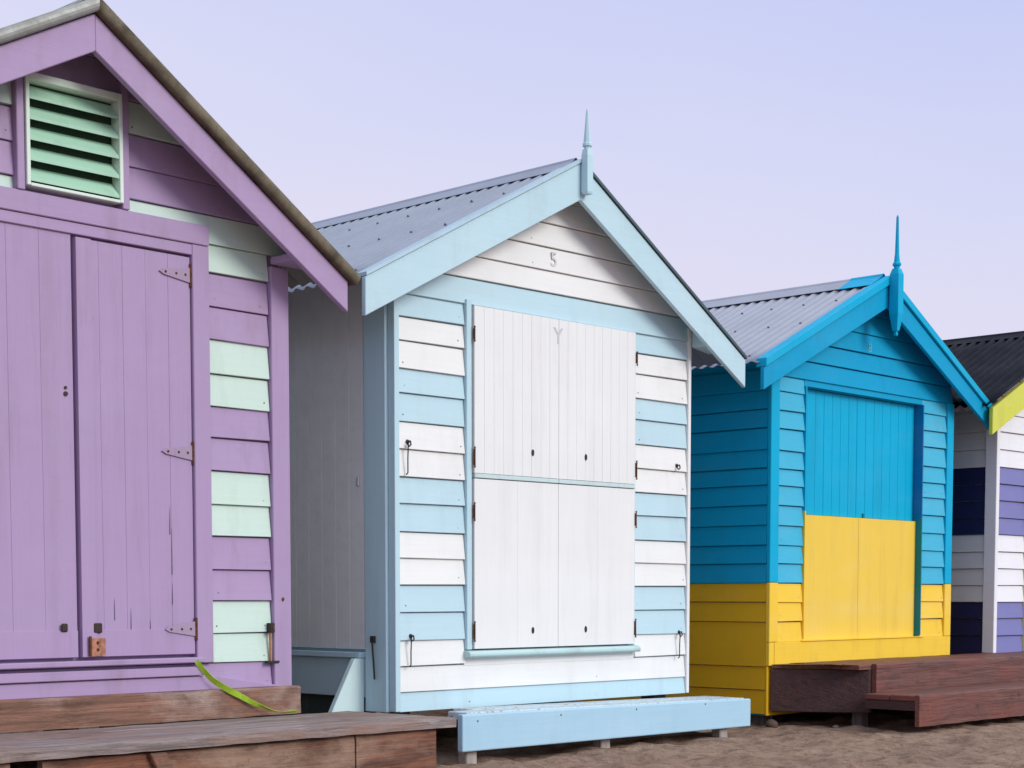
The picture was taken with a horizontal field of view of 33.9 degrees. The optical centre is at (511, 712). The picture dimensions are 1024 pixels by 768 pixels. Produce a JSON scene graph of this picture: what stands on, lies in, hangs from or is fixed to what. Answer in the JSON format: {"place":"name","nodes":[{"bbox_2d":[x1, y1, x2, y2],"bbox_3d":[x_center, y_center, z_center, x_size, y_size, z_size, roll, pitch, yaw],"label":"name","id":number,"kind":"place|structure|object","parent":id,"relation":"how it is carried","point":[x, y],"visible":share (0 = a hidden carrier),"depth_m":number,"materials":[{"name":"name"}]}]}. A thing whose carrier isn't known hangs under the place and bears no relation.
{"place":"outdoors","nodes":[
{"label":"outdoors","id":0,"kind":"place"},
{"bbox_2d":[0,704,1023,767],"bbox_3d":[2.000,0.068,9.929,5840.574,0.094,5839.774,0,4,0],"label":"sand","id":1,"kind":"structure","parent":0,"point":[885,738],"depth_m":8.25,"materials":[{"name":"beige sand"}]},
{"bbox_2d":[0,0,360,759],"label":"beach hut","id":2,"kind":"object","parent":1,"relation":"on","point":[164,244],"visible":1,"depth_m":6.56,"materials":[{"name":"purple paint"}]},
{"bbox_2d":[0,221,77,659],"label":"door","id":3,"kind":"structure","parent":2,"relation":"in","point":[38,586],"depth_m":6.28,"materials":[{"name":"purple paint"}]},
{"bbox_2d":[70,237,197,657],"bbox_3d":[-1.472,-1.016,6.607,0.060,1.590,0.540,4,5,43],"label":"door","id":4,"kind":"structure","parent":2,"relation":"in","point":[134,455],"depth_m":6.59,"materials":[{"name":"purple paint"}]},
{"bbox_2d":[195,660,296,712],"bbox_3d":[-1.100,-0.105,6.968,0.478,0.237,0.027,-3,5,-40],"label":"strap","id":5,"kind":"object","parent":2,"relation":"hanging from","point":[219,684],"visible":1,"depth_m":6.92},
{"bbox_2d":[0,711,455,767],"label":"timber deck","id":6,"kind":"structure","parent":1,"relation":"on","point":[348,739],"depth_m":6.33,"materials":[{"name":"brown wood"}]},
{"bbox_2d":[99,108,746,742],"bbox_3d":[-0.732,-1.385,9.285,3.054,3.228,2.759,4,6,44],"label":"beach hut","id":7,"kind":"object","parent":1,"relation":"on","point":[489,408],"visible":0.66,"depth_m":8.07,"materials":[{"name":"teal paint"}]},
{"bbox_2d":[472,478,557,648],"bbox_3d":[0.016,-0.715,8.156,0.041,0.803,0.589,4,6,44],"label":"lower door","id":8,"kind":"structure","parent":7,"relation":"in","point":[515,523],"depth_m":8.14,"materials":[{"name":"white paint"}]},
{"bbox_2d":[558,484,636,645],"bbox_3d":[0.432,-0.745,8.577,0.041,0.803,0.590,4,6,44],"label":"lower door","id":9,"kind":"structure","parent":7,"relation":"in","point":[596,525],"depth_m":8.56,"materials":[{"name":"white paint"}]},
{"bbox_2d":[448,696,750,763],"bbox_3d":[0.422,0.121,8.376,0.308,0.350,2.140,4,6,44],"label":"front step","id":10,"kind":"object","parent":1,"relation":"on","point":[600,724],"visible":0.94,"depth_m":8.14,"materials":[{"name":"paint"}]},
{"bbox_2d":[547,215,992,724],"bbox_3d":[1.222,-1.491,11.278,3.083,3.162,2.669,4,5,43],"label":"beach hut","id":11,"kind":"object","parent":1,"relation":"on","point":[821,478],"visible":0.51,"depth_m":10.10,"materials":[{"name":"blue paint"}]},
{"bbox_2d":[765,719,777,727],"bbox_3d":[1.491,0.072,9.647,0.070,0.062,0.068,4,5,42],"label":"pebble","id":12,"kind":"object","parent":1,"relation":"on","point":[771,723],"visible":0.8,"depth_m":9.63,"materials":[{"name":"stone"}]},
{"bbox_2d":[770,651,1023,727],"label":"timber deck","id":13,"kind":"structure","parent":1,"relation":"on","point":[937,691],"depth_m":9.68,"materials":[{"name":"brown wood"}]},
{"bbox_2d":[942,331,1023,654],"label":"beach hut","id":14,"kind":"object","parent":1,"relation":"on","point":[987,588],"visible":0.2,"depth_m":11.60,"materials":[{"name":"purple paint"}]},
{"bbox_2d":[0,0,1023,339],"label":"sky","id":15,"kind":"structure","parent":0,"point":[758,145],"materials":[{"name":"purple"}]}
]}

